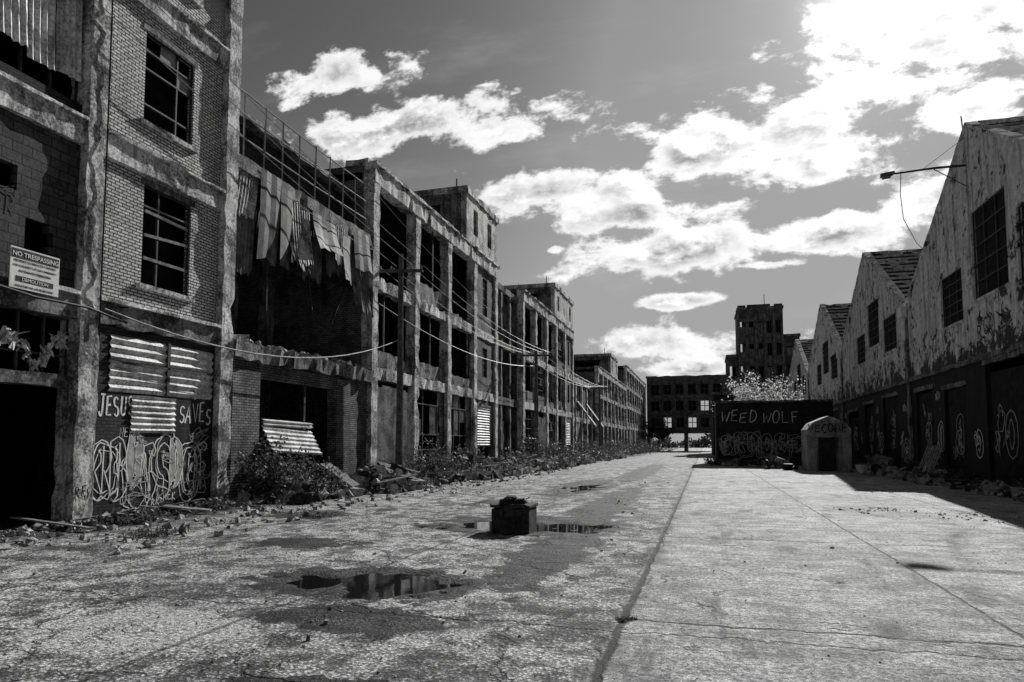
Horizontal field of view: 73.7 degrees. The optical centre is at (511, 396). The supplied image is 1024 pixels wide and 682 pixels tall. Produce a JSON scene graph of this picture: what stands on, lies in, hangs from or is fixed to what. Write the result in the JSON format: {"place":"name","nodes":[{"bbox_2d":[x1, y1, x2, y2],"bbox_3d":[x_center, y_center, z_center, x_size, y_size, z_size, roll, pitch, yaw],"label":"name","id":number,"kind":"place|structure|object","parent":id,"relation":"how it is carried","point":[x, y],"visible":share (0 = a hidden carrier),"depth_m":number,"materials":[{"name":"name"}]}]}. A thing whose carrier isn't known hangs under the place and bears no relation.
{"place":"outdoors","nodes":[
{"label":"outdoors","id":0,"kind":"place"},
{"bbox_2d":[93,368,210,508],"bbox_3d":[-8.496,1.132,16.319,0.016,3.387,3.693,-1,-4,16],"label":"graffiti","id":1,"kind":"object","parent":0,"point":[122,465],"visible":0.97,"depth_m":15.87,"materials":[{"name":"paint"}]},
{"bbox_2d":[121,427,211,504],"bbox_3d":[-8.362,1.678,16.753,0.012,1.906,2.961,-1,-4,16],"label":"graffiti","id":2,"kind":"object","parent":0,"point":[130,462],"visible":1,"depth_m":16.36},
{"bbox_2d":[239,124,352,222],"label":"monitor wall","id":3,"kind":"structure","parent":0,"point":[253,153],"depth_m":23.33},
{"bbox_2d":[239,108,361,201],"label":"monitor roof","id":4,"kind":"structure","parent":3,"relation":"on","point":[251,127],"depth_m":23.08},
{"bbox_2d":[0,324,710,527],"bbox_3d":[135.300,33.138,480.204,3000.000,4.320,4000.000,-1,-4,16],"label":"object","id":5,"kind":"structure","parent":0,"point":[107,427],"depth_m":16.16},
{"bbox_2d":[0,224,45,505],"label":"back wall","id":6,"kind":"structure","parent":5,"relation":"on","point":[20,410],"depth_m":19.72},
{"bbox_2d":[36,98,201,502],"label":"side walls","id":7,"kind":"structure","parent":5,"relation":"on","point":[46,482],"depth_m":20.17,"materials":[{"name":"concrete"}]},
{"bbox_2d":[0,0,188,352],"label":"floors","id":8,"kind":"structure","parent":7,"relation":"attached to","point":[60,83],"depth_m":17.95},
{"bbox_2d":[141,42,187,293],"bbox_3d":[-9.096,-7.421,17.165,0.100,10.500,2.450,-1,-4,16],"label":"window backing","id":9,"kind":"object","parent":8,"relation":"attached to","point":[158,94],"depth_m":17.46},
{"bbox_2d":[106,343,215,395],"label":"shutter rails","id":10,"kind":"object","parent":7,"relation":"attached to","point":[168,369],"visible":1,"depth_m":16.64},
{"bbox_2d":[108,334,213,433],"bbox_3d":[-8.434,-0.192,16.603,0.075,2.196,3.260,-1,-4,16],"label":"louvre shutter","id":11,"kind":"object","parent":10,"relation":"attached to","point":[150,414],"visible":1,"depth_m":16.29,"materials":[{"name":"metal"}]},
{"bbox_2d":[252,229,324,383],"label":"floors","id":12,"kind":"structure","parent":7,"relation":"attached to","point":[256,259],"depth_m":27.15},
{"bbox_2d":[253,235,352,291],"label":"beam","id":13,"kind":"structure","parent":12,"relation":"attached to","point":[334,279],"depth_m":24.67,"materials":[{"name":"concrete"}]},
{"bbox_2d":[51,0,243,522],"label":"columns","id":14,"kind":"structure","parent":5,"relation":"on","point":[75,418],"depth_m":14.63,"materials":[{"name":"concrete"}]},
{"bbox_2d":[0,369,72,388],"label":"ground header","id":15,"kind":"object","parent":14,"relation":"attached to","point":[43,379],"visible":1,"depth_m":13.35,"materials":[{"name":"concrete"}]},
{"bbox_2d":[0,325,68,371],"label":"torn insulation","id":16,"kind":"object","parent":15,"relation":"on","point":[8,336],"visible":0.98,"depth_m":13.41,"materials":[{"name":"fabric"}]},
{"bbox_2d":[0,306,68,375],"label":"ground window frames","id":17,"kind":"structure","parent":15,"relation":"on","point":[42,339],"depth_m":13.64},
{"bbox_2d":[0,0,82,84],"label":"corrugated sheets","id":18,"kind":"object","parent":14,"relation":"attached to","point":[30,24],"visible":1,"depth_m":13.86,"materials":[{"name":"metal"}]},
{"bbox_2d":[0,0,127,335],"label":"conduits","id":19,"kind":"object","parent":14,"relation":"attached to","point":[99,311],"visible":1,"depth_m":14.68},
{"bbox_2d":[0,277,218,346],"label":"first floor beams","id":20,"kind":"structure","parent":14,"relation":"attached to","point":[185,328],"depth_m":15.28,"materials":[{"name":"concrete"}]},
{"bbox_2d":[8,245,59,296],"bbox_3d":[-9.245,-2.396,13.185,0.131,0.780,1.000,-1,-4,16],"label":"no trespassing sign","id":21,"kind":"object","parent":20,"relation":"attached to","point":[33,271],"visible":1,"depth_m":13.13,"materials":[{"name":"white metal"}]},
{"bbox_2d":[0,0,230,328],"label":"ledges","id":22,"kind":"object","parent":20,"relation":"on","point":[75,113],"visible":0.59,"depth_m":15.94,"materials":[{"name":"concrete"}]},
{"bbox_2d":[0,107,80,288],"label":"block infill","id":23,"kind":"object","parent":22,"relation":"attached to","point":[38,159],"visible":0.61,"depth_m":13.61,"materials":[{"name":"concrete"}]},
{"bbox_2d":[0,61,81,112],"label":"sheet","id":24,"kind":"object","parent":22,"relation":"on","point":[40,87],"visible":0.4,"depth_m":13.62,"materials":[{"name":"concrete"}]},
{"bbox_2d":[102,0,225,323],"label":"brick infill","id":25,"kind":"object","parent":20,"relation":"on","point":[122,254],"visible":0.65,"depth_m":16.39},
{"bbox_2d":[143,32,192,295],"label":"window frames","id":26,"kind":"structure","parent":25,"relation":"attached to","point":[174,119],"depth_m":17.19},
{"bbox_2d":[143,209,187,272],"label":"loose slats","id":27,"kind":"object","parent":26,"relation":"attached to","point":[164,240],"visible":1,"depth_m":16.78,"materials":[{"name":"grey wood"}]},
{"bbox_2d":[136,0,202,302],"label":"sills","id":28,"kind":"structure","parent":25,"relation":"attached to","point":[167,134],"depth_m":16.77,"materials":[{"name":"concrete"}]},
{"bbox_2d":[141,21,197,206],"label":"lintels","id":29,"kind":"object","parent":25,"relation":"attached to","point":[144,180],"visible":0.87,"depth_m":16.87,"materials":[{"name":"concrete"}]},
{"bbox_2d":[0,0,227,211],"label":"spandrel beams","id":30,"kind":"structure","parent":14,"relation":"attached to","point":[23,103],"depth_m":16.05,"materials":[{"name":"concrete"}]},
{"bbox_2d":[238,154,372,245],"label":"roof beam","id":31,"kind":"structure","parent":14,"relation":"attached to","point":[311,205],"depth_m":22.58,"materials":[{"name":"concrete"}]},
{"bbox_2d":[236,168,343,265],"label":"hanging sheets","id":32,"kind":"object","parent":31,"relation":"hanging from","point":[246,207],"visible":0.88,"depth_m":21.95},
{"bbox_2d":[235,186,373,317],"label":"rust sheets","id":33,"kind":"object","parent":31,"relation":"hanging from","point":[247,229],"visible":0.46,"depth_m":23.31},
{"bbox_2d":[240,88,370,231],"bbox_3d":[-6.716,-7.584,23.222,0.108,1.972,8.150,-1,-4,16],"label":"railing","id":34,"kind":"object","parent":31,"relation":"on","point":[315,166],"visible":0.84,"depth_m":22.40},
{"bbox_2d":[257,168,372,283],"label":"hanging boards","id":35,"kind":"object","parent":31,"relation":"hanging from","point":[272,199],"visible":0.98,"depth_m":21.29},
{"bbox_2d":[230,257,274,482],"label":"columns","id":36,"kind":"structure","parent":5,"relation":"on","point":[265,327],"depth_m":25.98,"materials":[{"name":"concrete"}]},
{"bbox_2d":[227,368,350,500],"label":"pier","id":37,"kind":"structure","parent":5,"relation":"on","point":[244,397],"depth_m":19.57,"materials":[{"name":"brick"}]},
{"bbox_2d":[261,419,321,454],"bbox_3d":[-6.851,1.306,21.389,0.472,1.113,2.650,-1,-4,16],"label":"rolled shutter","id":38,"kind":"object","parent":37,"relation":"attached to","point":[305,440],"visible":0.96,"depth_m":21.35,"materials":[{"name":"metal"}]},
{"bbox_2d":[233,358,366,479],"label":"ground wall","id":39,"kind":"structure","parent":5,"relation":"on","point":[358,409],"depth_m":24.18,"materials":[{"name":"concrete"}]},
{"bbox_2d":[233,338,373,381],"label":"floor slab","id":40,"kind":"structure","parent":39,"relation":"on","point":[331,368],"depth_m":21.75,"materials":[{"name":"concrete"}]},
{"bbox_2d":[233,334,372,369],"bbox_3d":[-6.940,-1.275,22.810,0.979,0.520,8.266,-1,-4,16],"label":"ledge rubble","id":41,"kind":"object","parent":40,"relation":"on","point":[242,337],"visible":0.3,"depth_m":21.92,"materials":[{"name":"concrete"}]},
{"bbox_2d":[237,165,487,474],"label":"end walls","id":42,"kind":"structure","parent":5,"relation":"on","point":[296,329],"depth_m":27.70,"materials":[{"name":"concrete"}]},
{"bbox_2d":[334,172,466,283],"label":"roof","id":43,"kind":"structure","parent":42,"relation":"on","point":[392,224],"depth_m":37.10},
{"bbox_2d":[421,193,460,233],"bbox_3d":[-4.370,-9.998,38.740,3.248,2.748,0.300,-1,-4,16],"label":"penthouse side","id":44,"kind":"object","parent":43,"relation":"on","point":[450,207],"visible":0.29,"depth_m":38.39,"materials":[{"name":"concrete"}]},
{"bbox_2d":[377,294,465,401],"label":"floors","id":45,"kind":"structure","parent":42,"relation":"attached to","point":[390,321],"depth_m":38.24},
{"bbox_2d":[379,253,422,464],"bbox_3d":[-4.498,-1.083,27.371,1.801,9.421,0.291,0,-4,-4],"label":"utility pole","id":46,"kind":"object","parent":5,"relation":"on","point":[400,270],"visible":0.92,"depth_m":27.32,"materials":[{"name":"grey wood"}]},
{"bbox_2d":[95,0,606,386],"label":"overhead cables","id":47,"kind":"object","parent":46,"relation":"attached to","point":[313,215],"visible":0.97,"depth_m":20.83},
{"bbox_2d":[361,182,497,468],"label":"columns","id":48,"kind":"structure","parent":5,"relation":"on","point":[369,331],"depth_m":31.16,"materials":[{"name":"concrete"}]},
{"bbox_2d":[364,163,498,278],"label":"parapet","id":49,"kind":"structure","parent":48,"relation":"on","point":[393,192],"depth_m":32.16,"materials":[{"name":"concrete"}]},
{"bbox_2d":[363,160,499,268],"bbox_3d":[-3.385,-8.784,35.514,0.699,0.179,17.040,-1,-4,16],"label":"coping","id":50,"kind":"object","parent":49,"relation":"on","point":[405,186],"visible":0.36,"depth_m":31.84,"materials":[{"name":"concrete"}]},
{"bbox_2d":[461,192,496,263],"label":"penthouse front","id":51,"kind":"object","parent":50,"relation":"on","point":[484,240],"visible":0.79,"depth_m":40.11,"materials":[{"name":"concrete"}]},
{"bbox_2d":[413,185,498,223],"bbox_3d":[-3.465,-11.363,41.444,3.836,0.408,5.960,-1,-4,16],"label":"penthouse cap","id":52,"kind":"object","parent":51,"relation":"on","point":[453,190],"visible":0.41,"depth_m":38.72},
{"bbox_2d":[377,278,494,402],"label":"floor beams","id":53,"kind":"structure","parent":48,"relation":"attached to","point":[390,290],"depth_m":32.75,"materials":[{"name":"concrete"}]},
{"bbox_2d":[377,282,471,388],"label":"parapet walls","id":54,"kind":"structure","parent":53,"relation":"on","point":[389,361],"depth_m":32.66,"materials":[{"name":"concrete"}]},
{"bbox_2d":[475,265,493,457],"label":"brick infill","id":55,"kind":"object","parent":5,"relation":"on","point":[484,384],"visible":0.7,"depth_m":41.55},
{"bbox_2d":[478,407,490,445],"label":"louvre door","id":56,"kind":"structure","parent":55,"relation":"attached to","point":[484,424],"depth_m":40.80,"materials":[{"name":"metal"}]},
{"bbox_2d":[502,290,568,450],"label":"end walls","id":57,"kind":"structure","parent":5,"relation":"on","point":[513,392],"depth_m":49.62,"materials":[{"name":"concrete"}]},
{"bbox_2d":[517,300,573,453],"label":"columns","id":58,"kind":"structure","parent":5,"relation":"on","point":[521,417],"depth_m":56.68,"materials":[{"name":"concrete"}]},
{"bbox_2d":[517,290,573,339],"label":"parapet","id":59,"kind":"structure","parent":58,"relation":"on","point":[531,303],"depth_m":55.76,"materials":[{"name":"concrete"}]},
{"bbox_2d":[516,288,574,332],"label":"coping","id":60,"kind":"object","parent":59,"relation":"on","point":[543,305],"visible":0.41,"depth_m":56.16,"materials":[{"name":"concrete"}]},
{"bbox_2d":[551,287,572,329],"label":"penthouse front","id":61,"kind":"object","parent":60,"relation":"on","point":[564,313],"visible":0.78,"depth_m":63.45,"materials":[{"name":"concrete"}]},
{"bbox_2d":[525,352,572,417],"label":"floor beams","id":62,"kind":"structure","parent":58,"relation":"attached to","point":[531,406],"depth_m":56.52,"materials":[{"name":"concrete"}]},
{"bbox_2d":[538,361,563,405],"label":"sill walls","id":63,"kind":"structure","parent":5,"relation":"on","point":[541,401],"depth_m":56.18,"materials":[{"name":"brick"}]},
{"bbox_2d":[525,331,568,451],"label":"window frames","id":64,"kind":"structure","parent":63,"relation":"on","point":[530,419],"depth_m":56.69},
{"bbox_2d":[565,335,571,448],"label":"brick infill","id":65,"kind":"object","parent":5,"relation":"on","point":[569,404],"visible":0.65,"depth_m":67.00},
{"bbox_2d":[574,383,592,451],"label":"columns","id":66,"kind":"structure","parent":5,"relation":"on","point":[587,402],"depth_m":76.40,"materials":[{"name":"concrete"}]},
{"bbox_2d":[595,373,626,448],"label":"columns","id":67,"kind":"structure","parent":5,"relation":"on","point":[614,415],"depth_m":95.74,"materials":[{"name":"concrete"}]},
{"bbox_2d":[624,370,645,448],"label":"columns","id":68,"kind":"structure","parent":5,"relation":"on","point":[639,387],"depth_m":134.11,"materials":[{"name":"concrete"}]},
{"bbox_2d":[643,413,677,451],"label":"leafy tree","id":69,"kind":"object","parent":5,"relation":"on","point":[660,429],"visible":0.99,"depth_m":146.23,"materials":[{"name":"black plant"}]},
{"bbox_2d":[647,433,688,450],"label":"piers","id":70,"kind":"structure","parent":5,"relation":"on","point":[686,442],"depth_m":155.07,"materials":[{"name":"concrete"}]},
{"bbox_2d":[654,432,710,433],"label":"slabs","id":71,"kind":"structure","parent":70,"relation":"on","point":[688,432],"depth_m":155.35,"materials":[{"name":"concrete"}]},
{"bbox_2d":[647,376,725,430],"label":"front wall","id":72,"kind":"structure","parent":71,"relation":"on","point":[686,381],"depth_m":155.48,"materials":[{"name":"brick"}]},
{"bbox_2d":[651,384,720,426],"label":"windows","id":73,"kind":"structure","parent":72,"relation":"attached to","point":[693,391],"depth_m":156.00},
{"bbox_2d":[711,369,792,416],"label":"leafy bush","id":74,"kind":"object","parent":5,"relation":"on","point":[745,394],"visible":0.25,"depth_m":56.36,"materials":[{"name":"grey plant"}]},
{"bbox_2d":[727,308,799,398],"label":"walls","id":75,"kind":"structure","parent":5,"relation":"on","point":[788,341],"depth_m":123.40,"materials":[{"name":"brick"}]},
{"bbox_2d":[732,320,793,390],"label":"windows","id":76,"kind":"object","parent":75,"relation":"in","point":[769,351],"depth_m":124.41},
{"bbox_2d":[727,311,799,399],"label":"pilasters","id":77,"kind":"object","parent":75,"relation":"attached to","point":[738,372],"visible":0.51,"depth_m":123.24,"materials":[{"name":"concrete"}]},
{"bbox_2d":[714,401,833,465],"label":"blockwork","id":78,"kind":"object","parent":5,"relation":"on","point":[807,412],"visible":0.61,"depth_m":51.70,"materials":[{"name":"concrete"}]},
{"bbox_2d":[718,430,801,459],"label":"graffiti","id":79,"kind":"object","parent":78,"relation":"attached to","point":[756,449],"visible":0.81,"depth_m":51.71,"materials":[{"name":"grey paint"}]},
{"bbox_2d":[801,416,851,470],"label":"utility shed","id":80,"kind":"structure","parent":5,"relation":"on","point":[820,454],"depth_m":40.40,"materials":[{"name":"paint"}]},
{"bbox_2d":[818,438,836,470],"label":"door","id":81,"kind":"structure","parent":80,"relation":"in","point":[826,446],"depth_m":40.37,"materials":[{"name":"metal"}]},
{"bbox_2d":[497,282,518,459],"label":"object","id":82,"kind":"object","parent":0,"point":[506,313],"visible":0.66,"depth_m":46.95,"materials":[{"name":"concrete"}]},
{"bbox_2d":[0,448,1023,681],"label":"concrete street","id":83,"kind":"structure","parent":0,"point":[699,619],"depth_m":7.56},
{"bbox_2d":[95,508,167,525],"bbox_3d":[-7.775,2.446,13.847,1.269,0.345,1.362,4,-5,-43],"label":"weed clump","id":84,"kind":"object","parent":83,"relation":"on","point":[126,518],"visible":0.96,"depth_m":13.71,"materials":[{"name":"grey plant"}]},
{"bbox_2d":[9,496,256,531],"bbox_3d":[-8.067,2.586,15.516,2.358,0.460,5.872,-1,-4,16],"label":"rubble pile","id":85,"kind":"object","parent":83,"relation":"on","point":[61,526],"visible":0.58,"depth_m":13.96,"materials":[{"name":"concrete"}]},
{"bbox_2d":[232,433,305,497],"bbox_3d":[-6.902,2.001,19.525,1.963,1.937,2.776,0,-4,-3],"label":"weed clump","id":86,"kind":"object","parent":83,"relation":"on","point":[271,479],"visible":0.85,"depth_m":19.00,"materials":[{"name":"grey plant"}]},
{"bbox_2d":[236,473,368,504],"bbox_3d":[-6.389,2.846,20.430,3.250,1.185,4.676,-1,-4,16],"label":"rubble pile","id":87,"kind":"object","parent":83,"relation":"on","point":[290,495],"visible":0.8,"depth_m":18.98,"materials":[{"name":"concrete"}]},
{"bbox_2d":[281,450,346,485],"bbox_3d":[-6.208,2.334,20.994,2.208,1.488,2.019,1,-4,-13],"label":"weed clump","id":88,"kind":"object","parent":83,"relation":"on","point":[313,465],"visible":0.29,"depth_m":20.68,"materials":[{"name":"grey plant"}]},
{"bbox_2d":[273,465,355,494],"bbox_3d":[-5.988,2.478,19.986,2.099,1.055,2.495,-3,-5,39],"label":"weed clump","id":89,"kind":"object","parent":83,"relation":"on","point":[325,477],"visible":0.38,"depth_m":20.08,"materials":[{"name":"grey plant"}]},
{"bbox_2d":[274,573,462,600],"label":"puddle","id":90,"kind":"object","parent":83,"relation":"on","point":[373,586],"visible":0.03,"depth_m":7.96,"materials":[{"name":"black liquid"}]},
{"bbox_2d":[337,463,438,493],"bbox_3d":[-4.534,3.018,24.164,3.384,1.345,4.968,-1,-4,16],"label":"rubble pile","id":91,"kind":"object","parent":83,"relation":"on","point":[366,476],"visible":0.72,"depth_m":22.91,"materials":[{"name":"concrete"}]},
{"bbox_2d":[376,386,411,467],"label":"wall panels","id":92,"kind":"object","parent":83,"relation":"on","point":[386,419],"visible":0.56,"depth_m":28.46,"materials":[{"name":"concrete"}]},
{"bbox_2d":[394,433,470,480],"bbox_3d":[-3.254,2.483,27.922,3.130,2.153,2.889,0,-4,-3],"label":"weed clump","id":93,"kind":"object","parent":83,"relation":"on","point":[436,462],"visible":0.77,"depth_m":27.79,"materials":[{"name":"grey plant"}]},
{"bbox_2d":[421,454,504,479],"bbox_3d":[-2.159,3.463,32.046,3.527,1.483,3.452,-1,-4,16],"label":"rubble pile","id":94,"kind":"object","parent":83,"relation":"on","point":[495,474],"visible":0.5,"depth_m":31.55,"materials":[{"name":"concrete"}]},
{"bbox_2d":[490,495,537,534],"bbox_3d":[0.050,2.222,12.694,0.740,0.759,0.691,-1,-4,16],"label":"broken concrete block","id":95,"kind":"object","parent":83,"relation":"on","point":[512,515],"depth_m":12.42,"materials":[{"name":"concrete"}]},
{"bbox_2d":[415,521,612,536],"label":"puddle","id":96,"kind":"object","parent":83,"relation":"on","point":[563,528],"visible":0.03,"depth_m":13.40,"materials":[{"name":"black liquid"}]},
{"bbox_2d":[502,428,567,461],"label":"weed clump","id":97,"kind":"object","parent":83,"relation":"on","point":[532,449],"visible":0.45,"depth_m":44.34,"materials":[{"name":"grey plant"}]},
{"bbox_2d":[849,455,901,475],"bbox_3d":[19.973,3.752,36.294,3.099,1.304,5.465,-1,-4,16],"label":"rubble pile","id":98,"kind":"object","parent":83,"relation":"on","point":[887,465],"visible":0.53,"depth_m":34.96,"materials":[{"name":"concrete"}]},
{"bbox_2d":[878,465,969,485],"bbox_3d":[17.867,3.463,29.692,2.803,0.988,7.380,-1,-4,16],"label":"rubble pile","id":99,"kind":"object","parent":83,"relation":"on","point":[927,475],"visible":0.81,"depth_m":27.78,"materials":[{"name":"concrete"}]},
{"bbox_2d":[950,478,1023,501],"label":"rubble pile","id":100,"kind":"object","parent":83,"relation":"on","point":[989,487],"visible":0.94,"depth_m":21.70,"materials":[{"name":"concrete"}]},
{"bbox_2d":[0,467,1023,681],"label":"gravel","id":101,"kind":"structure","parent":0,"point":[27,539],"depth_m":12.74,"materials":[{"name":"gravel"}]},
{"bbox_2d":[240,0,1023,444],"label":"sky","id":102,"kind":"structure","parent":0,"point":[672,167],"materials":[{"name":"grey"}]},
{"bbox_2d":[785,339,812,399],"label":"gabled warehouse","id":103,"kind":"structure","parent":0,"point":[801,357],"depth_m":76.82,"materials":[{"name":"paint"}]},
{"bbox_2d":[804,303,873,457],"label":"gabled warehouse","id":104,"kind":"structure","parent":0,"point":[822,378],"depth_m":59.58,"materials":[{"name":"paint"}]},
{"bbox_2d":[836,249,1023,466],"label":"gabled warehouse","id":105,"kind":"structure","parent":0,"point":[870,355],"depth_m":42.36,"materials":[{"name":"paint"}]},
{"bbox_2d":[857,298,896,364],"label":"window frames","id":106,"kind":"structure","parent":105,"relation":"in","point":[893,321],"depth_m":43.03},
{"bbox_2d":[897,116,1023,483],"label":"gabled warehouse","id":107,"kind":"structure","parent":0,"point":[961,313],"depth_m":26.90,"materials":[{"name":"paint"}]},
{"bbox_2d":[880,116,966,250],"bbox_3d":[16.922,-8.606,28.098,3.272,5.314,0.859,-1,-4,16],"label":"street lamp","id":108,"kind":"object","parent":107,"relation":"attached to","point":[886,175],"visible":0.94,"depth_m":27.98,"materials":[{"name":"metal"}]},
{"bbox_2d":[942,186,1023,327],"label":"window frames","id":109,"kind":"structure","parent":107,"relation":"in","point":[995,208],"depth_m":25.87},
{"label":"sill walls","id":110,"kind":"object","parent":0,"visible":0},
{"bbox_2d":[417,279,485,459],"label":"window frames","id":111,"kind":"structure","parent":110,"relation":"on","point":[453,408],"depth_m":35.92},
{"bbox_2d":[419,393,469,461],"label":"window panes","id":112,"kind":"object","parent":111,"relation":"in","point":[432,419],"visible":0.78,"depth_m":34.30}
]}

